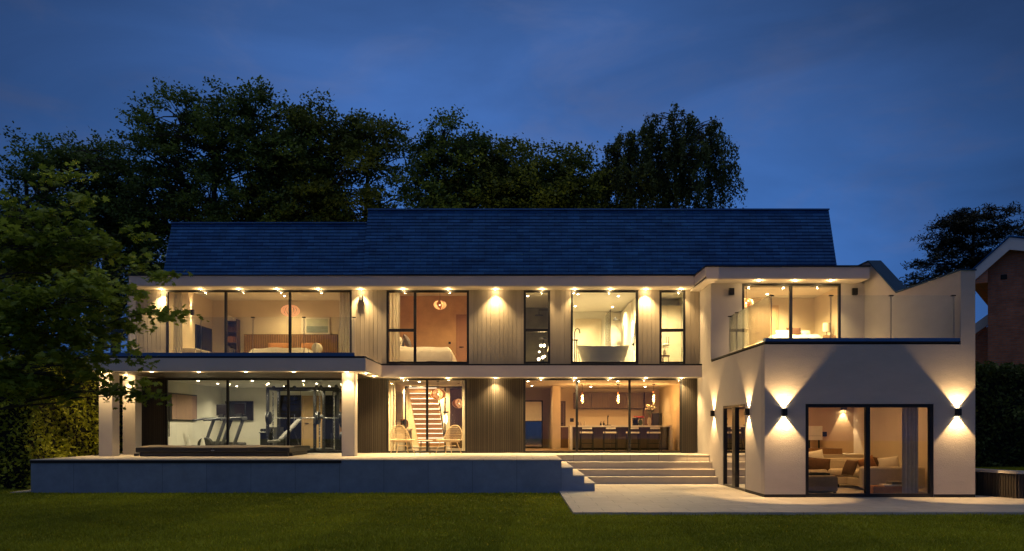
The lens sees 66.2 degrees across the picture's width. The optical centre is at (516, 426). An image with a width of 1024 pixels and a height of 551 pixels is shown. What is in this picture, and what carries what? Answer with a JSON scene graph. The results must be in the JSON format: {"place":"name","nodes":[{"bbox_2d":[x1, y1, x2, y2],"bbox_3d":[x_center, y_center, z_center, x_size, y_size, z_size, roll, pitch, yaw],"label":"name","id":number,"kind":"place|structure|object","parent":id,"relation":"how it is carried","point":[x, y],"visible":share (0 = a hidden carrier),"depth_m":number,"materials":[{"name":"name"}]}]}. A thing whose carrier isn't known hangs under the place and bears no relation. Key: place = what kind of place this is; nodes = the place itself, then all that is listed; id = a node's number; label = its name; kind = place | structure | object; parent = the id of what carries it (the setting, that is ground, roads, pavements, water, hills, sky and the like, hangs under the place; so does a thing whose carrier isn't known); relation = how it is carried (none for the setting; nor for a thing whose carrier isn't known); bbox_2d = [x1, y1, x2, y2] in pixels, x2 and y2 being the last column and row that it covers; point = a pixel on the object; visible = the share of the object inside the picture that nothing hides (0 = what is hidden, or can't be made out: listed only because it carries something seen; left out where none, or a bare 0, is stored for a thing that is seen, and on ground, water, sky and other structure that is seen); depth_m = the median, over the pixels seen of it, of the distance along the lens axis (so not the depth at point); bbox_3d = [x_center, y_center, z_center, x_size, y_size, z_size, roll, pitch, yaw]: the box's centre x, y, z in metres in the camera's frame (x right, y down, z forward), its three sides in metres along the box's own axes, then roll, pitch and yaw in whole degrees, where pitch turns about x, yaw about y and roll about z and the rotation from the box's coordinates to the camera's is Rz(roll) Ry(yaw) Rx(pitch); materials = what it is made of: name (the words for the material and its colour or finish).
{"place":"outdoors","nodes":[
{"label":"outdoors","id":0,"kind":"place"},
{"bbox_2d":[259,429,271,444],"bbox_3d":[-9.175,0.486,28.800,0.450,0.807,0.400,0,0,0],"label":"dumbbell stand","id":1,"kind":"object","parent":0,"point":[263,437],"visible":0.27,"depth_m":28.75,"materials":[{"name":"black metal"}]},
{"bbox_2d":[32,453,708,460],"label":"terrace paving","id":2,"kind":"structure","parent":0,"point":[522,456],"depth_m":23.45,"materials":[{"name":"ceramic"}]},
{"bbox_2d":[134,445,309,455],"bbox_3d":[-9.100,0.742,24.595,4.720,0.317,2.390,0,0,0],"label":"swim spa","id":3,"kind":"object","parent":2,"relation":"on","point":[218,450],"visible":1,"depth_m":23.50,"materials":[{"name":"plastic"}]},
{"bbox_2d":[389,425,414,453],"bbox_3d":[-3.729,0.425,25.568,0.790,0.960,0.820,0,0,-28],"label":"rattan chair","id":4,"kind":"object","parent":2,"relation":"on","point":[398,439],"visible":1,"depth_m":25.80,"materials":[{"name":"wicker"}]},
{"bbox_2d":[435,425,462,453],"bbox_3d":[-2.211,0.425,25.568,0.790,0.960,0.820,0,0,28],"label":"rattan chair","id":5,"kind":"object","parent":2,"relation":"on","point":[450,440],"visible":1,"depth_m":25.78,"materials":[{"name":"wicker"}]},
{"bbox_2d":[450,389,461,447],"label":"timber wall","id":6,"kind":"structure","parent":0,"point":[455,416],"depth_m":32.30,"materials":[{"name":"brown wood"}]},
{"bbox_2d":[0,488,1023,550],"bbox_3d":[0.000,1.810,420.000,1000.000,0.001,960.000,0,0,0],"label":"ground","id":7,"kind":"structure","parent":0,"point":[616,548],"depth_m":14.33,"materials":[{"name":"plant"}]},
{"bbox_2d":[0,355,122,489],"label":"hedge","id":8,"kind":"object","parent":7,"relation":"on","point":[27,434],"visible":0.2,"depth_m":23.08,"materials":[{"name":"green plant"}]},
{"bbox_2d":[0,121,145,330],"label":"broadleaf tree","id":9,"kind":"object","parent":7,"relation":"on","point":[83,157],"visible":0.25,"depth_m":43.25,"materials":[{"name":"green plant"}]},
{"bbox_2d":[0,137,198,352],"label":"broadleaf tree","id":10,"kind":"object","parent":7,"relation":"on","point":[160,244],"visible":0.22,"depth_m":44.20,"materials":[{"name":"green plant"}]},
{"bbox_2d":[0,160,208,409],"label":"maple tree","id":11,"kind":"object","parent":7,"relation":"on","point":[21,256],"visible":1,"depth_m":14.59,"materials":[{"name":"green plant"}]},
{"bbox_2d":[67,75,355,268],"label":"broadleaf tree","id":12,"kind":"object","parent":7,"relation":"on","point":[209,126],"visible":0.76,"depth_m":43.34,"materials":[{"name":"green plant"}]},
{"bbox_2d":[30,460,594,492],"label":"retaining wall","id":13,"kind":"structure","parent":7,"relation":"on","point":[188,476],"depth_m":21.26,"materials":[{"name":"concrete"}]},
{"bbox_2d":[224,87,413,221],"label":"broadleaf tree","id":14,"kind":"object","parent":7,"relation":"on","point":[349,142],"visible":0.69,"depth_m":44.20,"materials":[{"name":"green plant"}]},
{"bbox_2d":[334,108,427,221],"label":"broadleaf tree","id":15,"kind":"object","parent":7,"relation":"on","point":[397,166],"visible":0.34,"depth_m":46.88,"materials":[{"name":"green plant"}]},
{"bbox_2d":[375,104,511,207],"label":"broadleaf tree","id":16,"kind":"object","parent":7,"relation":"on","point":[429,165],"visible":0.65,"depth_m":44.32,"materials":[{"name":"green plant"}]},
{"bbox_2d":[408,120,549,207],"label":"broadleaf tree","id":17,"kind":"object","parent":7,"relation":"on","point":[498,152],"visible":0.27,"depth_m":44.62,"materials":[{"name":"green plant"}]},
{"bbox_2d":[460,142,605,207],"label":"broadleaf tree","id":18,"kind":"object","parent":7,"relation":"on","point":[541,191],"visible":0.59,"depth_m":43.71,"materials":[{"name":"green plant"}]},
{"bbox_2d":[516,137,641,207],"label":"broadleaf tree","id":19,"kind":"object","parent":7,"relation":"on","point":[592,187],"visible":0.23,"depth_m":44.69,"materials":[{"name":"green plant"}]},
{"bbox_2d":[597,122,673,207],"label":"birch tree","id":20,"kind":"object","parent":7,"relation":"on","point":[617,158],"visible":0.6,"depth_m":44.33,"materials":[{"name":"green plant"}]},
{"bbox_2d":[615,103,747,207],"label":"birch tree","id":21,"kind":"object","parent":7,"relation":"on","point":[685,157],"visible":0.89,"depth_m":43.41,"materials":[{"name":"green plant"}]},
{"bbox_2d":[899,201,1023,293],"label":"cedar tree","id":22,"kind":"object","parent":7,"relation":"on","point":[961,223],"visible":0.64,"depth_m":47.48,"materials":[{"name":"green plant"}]},
{"bbox_2d":[975,468,1023,498],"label":"raised planter","id":23,"kind":"object","parent":7,"relation":"on","point":[1000,483],"visible":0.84,"depth_m":19.44,"materials":[{"name":"wood"}]},
{"bbox_2d":[0,0,1023,357],"label":"sky","id":24,"kind":"structure","parent":0,"point":[890,117],"materials":[{"name":"blue"}]},
{"bbox_2d":[87,208,976,496],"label":"modern house","id":25,"kind":"structure","parent":0,"point":[883,356],"depth_m":25.85,"materials":[{"name":"white paint"}]},
{"bbox_2d":[173,293,182,352],"bbox_3d":[-11.440,-3.460,26.500,0.320,2.780,0.091,0,0,0],"label":"curtain","id":26,"kind":"object","parent":25,"relation":"hanging from","point":[177,332],"visible":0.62,"depth_m":26.50,"materials":[{"name":"beige fabric"}]},
{"bbox_2d":[168,392,196,420],"bbox_3d":[-12.274,-0.700,28.550,0.047,1.000,3.100,0,0,0],"label":"framed picture","id":27,"kind":"object","parent":25,"relation":"attached to","point":[183,407],"visible":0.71,"depth_m":28.77,"materials":[{"name":"beige paper"}]},
{"bbox_2d":[182,348,210,352],"bbox_3d":[-11.940,-2.450,29.300,0.480,0.800,1.400,0,0,0],"label":"console table","id":28,"kind":"object","parent":25,"relation":"on","point":[190,350],"visible":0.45,"depth_m":28.62,"materials":[{"name":"wood"}]},
{"bbox_2d":[195,324,211,351],"bbox_3d":[-12.158,-3.410,30.500,0.064,0.920,1.500,0,0,0],"label":"television","id":29,"kind":"object","parent":25,"relation":"attached to","point":[206,339],"visible":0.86,"depth_m":30.39,"materials":[{"name":"black glass"}]},
{"bbox_2d":[182,404,225,445],"bbox_3d":[-11.650,0.000,28.911,0.920,1.680,1.802,0,0,38],"label":"treadmill","id":30,"kind":"object","parent":25,"relation":"on","point":[220,410],"visible":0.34,"depth_m":29.45,"materials":[{"name":"plastic"}]},
{"bbox_2d":[208,403,246,444],"bbox_3d":[-10.482,0.000,27.462,0.920,1.680,1.802,0,0,40],"label":"treadmill","id":31,"kind":"object","parent":25,"relation":"on","point":[239,410],"visible":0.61,"depth_m":27.89,"materials":[{"name":"plastic"}]},
{"bbox_2d":[228,315,239,352],"bbox_3d":[-11.330,-3.235,31.280,0.500,2.370,0.360,0,0,0],"label":"bookshelf","id":32,"kind":"object","parent":25,"relation":"on","point":[234,335],"visible":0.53,"depth_m":31.17,"materials":[{"name":"brown wood"}]},
{"bbox_2d":[225,401,252,419],"bbox_3d":[-11.575,-0.650,32.753,1.150,0.800,0.074,0,0,0],"label":"television","id":33,"kind":"object","parent":25,"relation":"attached to","point":[249,411],"visible":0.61,"depth_m":32.72,"materials":[{"name":"black plastic"}]},
{"bbox_2d":[165,378,341,452],"bbox_3d":[-8.745,-0.363,26.523,6.250,2.517,0.135,0,0,0],"label":"sliding door","id":34,"kind":"structure","parent":25,"relation":"in","point":[166,379],"depth_m":26.50,"materials":[{"name":"black metal"}]},
{"bbox_2d":[166,290,351,352],"bbox_3d":[-8.610,-3.321,26.244,6.200,2.452,0.092,0,0,0],"label":"window","id":35,"kind":"structure","parent":25,"relation":"in","point":[225,292],"depth_m":26.20,"materials":[{"name":"black metal"}]},
{"bbox_2d":[201,317,355,352],"bbox_3d":[-8.536,-2.696,23.219,7.528,1.083,0.062,0,0,0],"label":"glass balustrade","id":36,"kind":"object","parent":25,"relation":"on","point":[252,333],"visible":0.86,"depth_m":23.21,"materials":[{"name":"clear glass"}]},
{"bbox_2d":[249,347,313,352],"bbox_3d":[-8.775,-2.520,30.080,2.510,0.840,2.440,0,0,0],"label":"bed","id":37,"kind":"object","parent":25,"relation":"on","point":[281,350],"visible":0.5,"depth_m":29.04,"materials":[{"name":"beige fabric"}]},
{"bbox_2d":[267,419,300,445],"bbox_3d":[-8.163,0.312,27.857,1.338,1.155,0.510,0,0,-22],"label":"weight bench","id":38,"kind":"object","parent":25,"relation":"on","point":[292,427],"visible":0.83,"depth_m":27.80,"materials":[{"name":"white leather"}]},
{"bbox_2d":[281,305,299,316],"bbox_3d":[-8.420,-4.568,29.200,0.692,0.964,0.692,0,0,0],"label":"ribbed lamp","id":39,"kind":"object","parent":25,"relation":"hanging from","point":[293,314],"visible":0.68,"depth_m":29.09,"materials":[{"name":"orange fabric"}]},
{"bbox_2d":[244,334,337,352],"bbox_3d":[-9.035,-2.865,31.405,3.730,1.630,0.150,0,0,0],"label":"headboard panel","id":40,"kind":"object","parent":25,"relation":"on","point":[329,342],"visible":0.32,"depth_m":31.33,"materials":[{"name":"brown wood"}]},
{"bbox_2d":[266,385,341,450],"bbox_3d":[-7.715,-0.307,28.925,2.630,2.394,1.430,0,0,0],"label":"multi gym","id":41,"kind":"object","parent":25,"relation":"on","point":[334,443],"visible":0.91,"depth_m":28.32,"materials":[{"name":"metal"}]},
{"bbox_2d":[265,412,341,423],"bbox_3d":[-7.425,-0.300,28.150,3.150,0.460,0.460,0,0,0],"label":"barbell","id":42,"kind":"object","parent":41,"relation":"on","point":[318,417],"visible":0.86,"depth_m":28.02,"materials":[{"name":"metal"}]},
{"bbox_2d":[280,395,339,447],"bbox_3d":[-7.475,-0.205,32.763,4.950,2.190,0.045,0,0,0],"label":"smoked mirror","id":43,"kind":"object","parent":25,"relation":"attached to","point":[295,404],"visible":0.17,"depth_m":32.74,"materials":[{"name":"black mirror"}]},
{"bbox_2d":[302,396,321,447],"bbox_3d":[-8.525,-0.195,32.759,0.910,2.170,0.058,0,0,0],"label":"door frame","id":44,"kind":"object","parent":25,"relation":"on","point":[307,420],"depth_m":32.76,"materials":[{"name":"black wood"}]},
{"bbox_2d":[304,398,320,447],"bbox_3d":[-8.525,-0.153,32.759,0.742,2.086,0.058,0,0,0],"label":"door leaf","id":45,"kind":"structure","parent":44,"relation":"in","point":[308,402],"depth_m":32.76,"materials":[{"name":"brown wood"}]},
{"bbox_2d":[301,318,329,333],"bbox_3d":[-8.060,-4.010,31.450,1.120,0.680,0.060,0,0,0],"label":"framed picture","id":46,"kind":"object","parent":25,"relation":"attached to","point":[315,325],"visible":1,"depth_m":31.42,"materials":[{"name":"beige paper"}]},
{"bbox_2d":[339,293,349,352],"bbox_3d":[-5.550,-3.460,26.550,0.900,2.780,0.094,0,0,0],"label":"curtain","id":47,"kind":"object","parent":25,"relation":"hanging from","point":[344,322],"visible":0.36,"depth_m":26.55,"materials":[{"name":"beige fabric"}]},
{"bbox_2d":[390,380,395,450],"bbox_3d":[-4.210,-0.350,26.702,0.180,2.460,0.086,0,0,0],"label":"curtain","id":48,"kind":"object","parent":25,"relation":"hanging from","point":[392,403],"visible":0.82,"depth_m":26.71,"materials":[{"name":"beige fabric"}]},
{"bbox_2d":[389,293,399,361],"bbox_3d":[-4.125,-3.460,26.500,0.350,2.780,0.093,0,0,0],"label":"curtain","id":49,"kind":"object","parent":25,"relation":"hanging from","point":[394,323],"visible":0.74,"depth_m":26.50,"materials":[{"name":"beige fabric"}]},
{"bbox_2d":[396,391,402,421],"bbox_3d":[-4.471,-0.725,29.900,0.052,1.150,1.800,0,0,0],"label":"framed picture","id":50,"kind":"object","parent":25,"relation":"attached to","point":[399,405],"visible":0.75,"depth_m":29.75,"materials":[{"name":"brown paper"}]},
{"bbox_2d":[396,429,411,449],"bbox_3d":[-4.280,0.495,29.900,0.400,0.790,1.600,0,0,0],"label":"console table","id":51,"kind":"object","parent":25,"relation":"on","point":[403,443],"visible":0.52,"depth_m":29.15,"materials":[{"name":"beige wood"}]},
{"bbox_2d":[408,388,443,446],"bbox_3d":[-3.433,-0.272,30.448,1.095,2.309,3.205,0,0,0],"label":"floating stair","id":52,"kind":"object","parent":25,"relation":"on","point":[435,433],"visible":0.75,"depth_m":30.17,"materials":[{"name":"beige wood"}]},
{"bbox_2d":[386,378,466,452],"bbox_3d":[-3.040,-0.363,26.544,2.720,2.517,0.092,0,0,0],"label":"sliding door","id":53,"kind":"structure","parent":25,"relation":"in","point":[387,379],"depth_m":26.50,"materials":[{"name":"black metal"}]},
{"bbox_2d":[386,290,468,363],"bbox_3d":[-2.972,-3.319,26.244,2.755,2.457,0.092,0,0,0],"label":"window","id":54,"kind":"structure","parent":25,"relation":"in","point":[415,292],"depth_m":26.20,"materials":[{"name":"black metal"}]},
{"bbox_2d":[400,346,456,361],"bbox_3d":[-3.275,-2.470,28.530,2.110,0.740,1.940,0,0,0],"label":"bed","id":55,"kind":"object","parent":25,"relation":"on","point":[435,354],"visible":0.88,"depth_m":27.62,"materials":[{"name":"beige fabric"}]},
{"bbox_2d":[405,386,461,450],"bbox_3d":[-2.860,-0.280,28.405,2.380,2.340,0.050,0,0,0],"label":"glazed screen","id":56,"kind":"object","parent":25,"relation":"on","point":[444,447],"visible":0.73,"depth_m":28.38,"materials":[{"name":"black metal"}]},
{"bbox_2d":[430,381,445,399],"bbox_3d":[-2.780,-1.271,27.699,0.552,0.677,0.551,0,0,0],"label":"petal lamp","id":57,"kind":"object","parent":25,"relation":"hanging from","point":[439,393],"visible":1,"depth_m":27.55,"materials":[{"name":"orange paper"}]},
{"bbox_2d":[456,314,466,361],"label":"interior door","id":58,"kind":"structure","parent":25,"relation":"in","point":[461,337],"depth_m":30.36,"materials":[{"name":"wood"}]},
{"bbox_2d":[458,317,466,361],"bbox_3d":[-1.835,-3.148,30.376,0.862,2.196,0.024,0,0,0],"label":"door leaf","id":59,"kind":"structure","parent":58,"relation":"in","point":[462,321],"depth_m":30.36,"materials":[{"name":"wood"}]},
{"bbox_2d":[462,380,464,450],"bbox_3d":[-1.798,-0.350,26.712,0.108,2.460,0.087,0,0,28],"label":"curtain","id":60,"kind":"object","parent":25,"relation":"hanging from","point":[463,414],"visible":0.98,"depth_m":26.71,"materials":[{"name":"beige fabric"}]},
{"bbox_2d":[526,400,542,447],"bbox_3d":[0.540,-0.095,32.630,1.080,1.970,0.060,0,0,0],"label":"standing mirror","id":61,"kind":"object","parent":25,"relation":"on","point":[534,423],"visible":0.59,"depth_m":32.63,"materials":[{"name":"black mirror"}]},
{"bbox_2d":[524,290,549,363],"bbox_3d":[0.672,-3.319,26.245,0.888,2.457,0.091,0,0,0],"label":"window","id":62,"kind":"structure","parent":25,"relation":"in","point":[525,291],"depth_m":26.20,"materials":[{"name":"black metal"}]},
{"bbox_2d":[561,401,565,425],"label":"interior door","id":63,"kind":"structure","parent":25,"relation":"on","point":[563,413],"depth_m":33.46,"materials":[{"name":"brown wood"}]},
{"bbox_2d":[561,426,567,447],"bbox_3d":[3.300,0.440,33.140,3.400,0.900,0.680,0,0,0],"label":"back counter","id":64,"kind":"object","parent":25,"relation":"on","point":[564,436],"depth_m":32.85,"materials":[{"name":"brown wood"}]},
{"bbox_2d":[580,427,593,450],"bbox_3d":[2.585,0.470,29.038,0.491,0.860,0.436,0,0,0],"label":"bar stool","id":65,"kind":"object","parent":25,"relation":"on","point":[581,432],"visible":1,"depth_m":28.84,"materials":[{"name":"black metal"}]},
{"bbox_2d":[575,319,600,361],"bbox_3d":[2.960,-3.250,32.459,1.080,2.400,0.058,0,0,0],"label":"interior door","id":66,"kind":"structure","parent":25,"relation":"in","point":[589,334],"depth_m":32.46,"materials":[{"name":"white wood"}]},
{"bbox_2d":[577,321,598,361],"bbox_3d":[2.960,-3.208,32.459,0.912,2.316,0.058,0,0,0],"label":"door leaf","id":67,"kind":"structure","parent":66,"relation":"in","point":[588,335],"depth_m":32.47,"materials":[{"name":"white"}]},
{"bbox_2d":[524,378,681,452],"bbox_3d":[2.902,-0.363,26.544,5.345,2.517,0.092,0,0,0],"label":"sliding door","id":68,"kind":"structure","parent":25,"relation":"in","point":[629,379],"depth_m":26.50,"materials":[{"name":"black metal"}]},
{"bbox_2d":[577,345,628,361],"bbox_3d":[3.000,-2.430,27.300,1.827,0.755,0.853,0,0,0],"label":"bathtub","id":69,"kind":"object","parent":25,"relation":"on","point":[602,353],"visible":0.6,"depth_m":26.96,"materials":[{"name":"ceramic"}]},
{"bbox_2d":[571,290,637,363],"bbox_3d":[2.925,-3.319,26.245,2.250,2.457,0.090,0,0,0],"label":"window","id":70,"kind":"structure","parent":25,"relation":"in","point":[572,291],"depth_m":26.20,"materials":[{"name":"black metal"}]},
{"bbox_2d":[574,393,643,408],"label":"wall cabinets","id":71,"kind":"object","parent":25,"relation":"attached to","point":[600,400],"depth_m":33.00,"materials":[{"name":"brown wood"}]},
{"bbox_2d":[574,393,591,407],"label":"cupboard door","id":72,"kind":"structure","parent":71,"relation":"in","point":[587,396],"depth_m":33.00,"materials":[{"name":"brown wood"}]},
{"bbox_2d":[592,393,608,407],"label":"cupboard door","id":73,"kind":"structure","parent":71,"relation":"in","point":[599,400],"depth_m":33.00,"materials":[{"name":"brown wood"}]},
{"bbox_2d":[609,393,625,407],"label":"cupboard door","id":74,"kind":"structure","parent":71,"relation":"in","point":[612,396],"depth_m":33.00,"materials":[{"name":"brown wood"}]},
{"bbox_2d":[626,393,643,407],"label":"cupboard door","id":75,"kind":"structure","parent":71,"relation":"in","point":[637,399],"depth_m":33.00,"materials":[{"name":"brown wood"}]},
{"bbox_2d":[603,427,616,450],"bbox_3d":[3.455,0.470,29.038,0.491,0.860,0.436,0,0,0],"label":"bar stool","id":76,"kind":"object","parent":25,"relation":"on","point":[604,443],"visible":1,"depth_m":28.84,"materials":[{"name":"black metal"}]},
{"bbox_2d":[642,392,661,424],"bbox_3d":[5.710,-0.265,33.160,0.700,2.310,0.640,0,0,0],"label":"tall cupboard","id":77,"kind":"object","parent":25,"relation":"on","point":[656,418],"visible":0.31,"depth_m":32.85,"materials":[{"name":"brown wood"}]},
{"bbox_2d":[647,427,661,450],"bbox_3d":[5.081,0.470,29.038,0.491,0.860,0.436,0,0,0],"label":"bar stool","id":78,"kind":"object","parent":25,"relation":"on","point":[649,432],"visible":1,"depth_m":28.84,"materials":[{"name":"black metal"}]},
{"bbox_2d":[659,290,684,363],"bbox_3d":[5.195,-3.319,26.245,0.870,2.457,0.091,0,0,0],"label":"window","id":79,"kind":"structure","parent":25,"relation":"in","point":[661,330],"depth_m":26.20,"materials":[{"name":"black metal"}]},
{"bbox_2d":[723,404,745,490],"bbox_3d":[6.165,0.573,22.120,0.110,2.345,2.300,0,0,0],"label":"sliding door","id":80,"kind":"structure","parent":25,"relation":"in","point":[734,419],"depth_m":22.03,"materials":[{"name":"black metal"}]},
{"bbox_2d":[751,305,778,345],"bbox_3d":[9.075,-3.415,28.709,1.010,2.030,0.058,0,0,0],"label":"interior door","id":81,"kind":"structure","parent":25,"relation":"in","point":[775,317],"depth_m":28.71,"materials":[{"name":"white wood"}]},
{"bbox_2d":[753,308,775,344],"bbox_3d":[9.075,-3.373,28.726,0.842,1.946,0.024,0,0,0],"label":"door leaf","id":82,"kind":"structure","parent":81,"relation":"in","point":[773,309],"depth_m":28.71,"materials":[{"name":"white wood"}]},
{"bbox_2d":[756,334,821,343],"bbox_3d":[9.500,-2.795,27.480,1.860,0.690,2.240,0,0,0],"label":"bed","id":83,"kind":"object","parent":25,"relation":"on","point":[796,336],"visible":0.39,"depth_m":26.53,"materials":[{"name":"beige fabric"}]},
{"bbox_2d":[742,283,840,348],"bbox_3d":[8.644,-3.299,24.744,3.113,2.398,0.092,0,0,0],"label":"sliding door","id":84,"kind":"structure","parent":25,"relation":"in","point":[790,285],"depth_m":24.70,"materials":[{"name":"black metal"}]},
{"bbox_2d":[809,475,837,492],"bbox_3d":[7.815,1.513,20.825,1.070,0.466,0.950,0,0,0],"label":"ottoman","id":85,"kind":"object","parent":25,"relation":"on","point":[823,483],"visible":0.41,"depth_m":20.35,"materials":[{"name":"beige fabric"}]},
{"bbox_2d":[809,448,863,457],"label":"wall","id":86,"kind":"structure","parent":25,"relation":"on","point":[832,453],"depth_m":24.60,"materials":[{"name":"beige paint"}]},
{"bbox_2d":[809,426,821,447],"bbox_3d":[9.235,0.340,24.945,0.770,0.700,0.510,0,0,0],"label":"table lamp","id":87,"kind":"object","parent":86,"relation":"on","point":[815,432],"visible":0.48,"depth_m":24.70,"materials":[{"name":"white fabric"}]},
{"bbox_2d":[728,295,955,352],"bbox_3d":[8.558,-2.710,21.329,4.655,1.096,3.742,0,0,0],"label":"glass balustrade","id":88,"kind":"object","parent":25,"relation":"on","point":[749,325],"visible":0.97,"depth_m":20.85,"materials":[{"name":"clear glass"}]},
{"bbox_2d":[809,458,924,491],"bbox_3d":[9.150,1.337,22.035,3.300,0.815,2.630,0,0,0],"label":"corner sofa","id":89,"kind":"object","parent":25,"relation":"on","point":[880,475],"visible":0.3,"depth_m":20.74,"materials":[{"name":"beige fabric"}]},
{"bbox_2d":[809,449,823,458],"bbox_3d":[8.720,0.910,22.950,0.603,0.495,0.219,0,0,0],"label":"cushion","id":90,"kind":"object","parent":89,"relation":"on","point":[817,454],"visible":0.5,"depth_m":22.89,"materials":[{"name":"white fabric"}]},
{"bbox_2d":[809,457,830,470],"bbox_3d":[8.550,1.090,22.450,0.942,0.501,0.276,0,0,0],"label":"cushion","id":91,"kind":"object","parent":89,"relation":"on","point":[818,463],"visible":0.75,"depth_m":22.36,"materials":[{"name":"brown fabric"}]},
{"bbox_2d":[841,460,858,475],"bbox_3d":[9.120,1.130,21.500,0.267,0.413,0.440,0,0,-20],"label":"cushion","id":92,"kind":"object","parent":89,"relation":"on","point":[849,467],"visible":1,"depth_m":21.39,"materials":[{"name":"brown fabric"}]},
{"bbox_2d":[858,455,877,466],"bbox_3d":[9.550,1.030,21.400,0.602,0.520,0.213,0,0,0],"label":"cushion","id":93,"kind":"object","parent":89,"relation":"on","point":[861,463],"visible":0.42,"depth_m":21.34,"materials":[{"name":"brown fabric"}]},
{"bbox_2d":[877,456,899,466],"bbox_3d":[10.200,1.030,21.500,0.597,0.465,0.240,0,0,0],"label":"cushion","id":94,"kind":"object","parent":89,"relation":"on","point":[893,461],"visible":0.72,"depth_m":21.43,"materials":[{"name":"white fabric"}]},
{"bbox_2d":[806,404,932,496],"bbox_3d":[8.698,0.597,19.429,3.163,2.297,0.122,0,0,0],"label":"sliding door","id":95,"kind":"structure","parent":25,"relation":"in","point":[866,407],"depth_m":19.37,"materials":[{"name":"black metal"}]},
{"bbox_2d":[870,481,901,492],"bbox_3d":[9.525,1.583,20.225,0.850,0.325,0.350,0,0,0],"label":"coffee table","id":96,"kind":"object","parent":25,"relation":"on","point":[892,487],"visible":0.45,"depth_m":20.05,"materials":[{"name":"brown wood"}]},
{"bbox_2d":[902,408,917,492],"bbox_3d":[9.935,0.295,19.800,0.430,2.890,0.104,0,0,0],"label":"curtain","id":97,"kind":"object","parent":25,"relation":"hanging from","point":[909,450],"visible":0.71,"depth_m":19.80,"materials":[{"name":"grey fabric"}]},
{"bbox_2d":[605,302,632,361],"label":"shower wall","id":98,"kind":"structure","parent":0,"point":[618,333],"depth_m":31.34,"materials":[{"name":"stone"}]},
{"bbox_2d":[568,425,672,449],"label":"kitchen island","id":99,"kind":"structure","parent":0,"point":[665,430],"depth_m":29.78,"materials":[{"name":"brown wood"}]},
{"bbox_2d":[662,305,680,361],"bbox_3d":[5.530,-3.255,29.155,1.060,2.390,0.650,0,0,0],"label":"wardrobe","id":100,"kind":"object","parent":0,"point":[671,316],"visible":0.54,"depth_m":28.87,"materials":[{"name":"wood"}]},
{"bbox_2d":[559,484,1023,514],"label":"patio paving","id":101,"kind":"structure","parent":0,"point":[666,499],"depth_m":17.81,"materials":[{"name":"stone"}]},
{"bbox_2d":[561,461,717,483],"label":"garden steps","id":102,"kind":"structure","parent":101,"relation":"on","point":[647,472],"depth_m":24.20,"materials":[{"name":"ceramic"}]},
{"bbox_2d":[972,235,1023,368],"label":"brick house","id":103,"kind":"structure","parent":0,"point":[999,290],"depth_m":27.70,"materials":[{"name":"brick"}]},
{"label":"raised lawn","id":104,"kind":"structure","parent":0,"visible":0},
{"bbox_2d":[975,360,1023,467],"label":"hedge","id":105,"kind":"object","parent":104,"relation":"on","point":[999,416],"visible":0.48,"depth_m":21.16,"materials":[{"name":"green plant"}]},
{"bbox_2d":[975,466,1023,470],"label":"raised lawn grass","id":106,"kind":"structure","parent":104,"relation":"on","point":[1011,468],"depth_m":20.50,"materials":[{"name":"green plant"}]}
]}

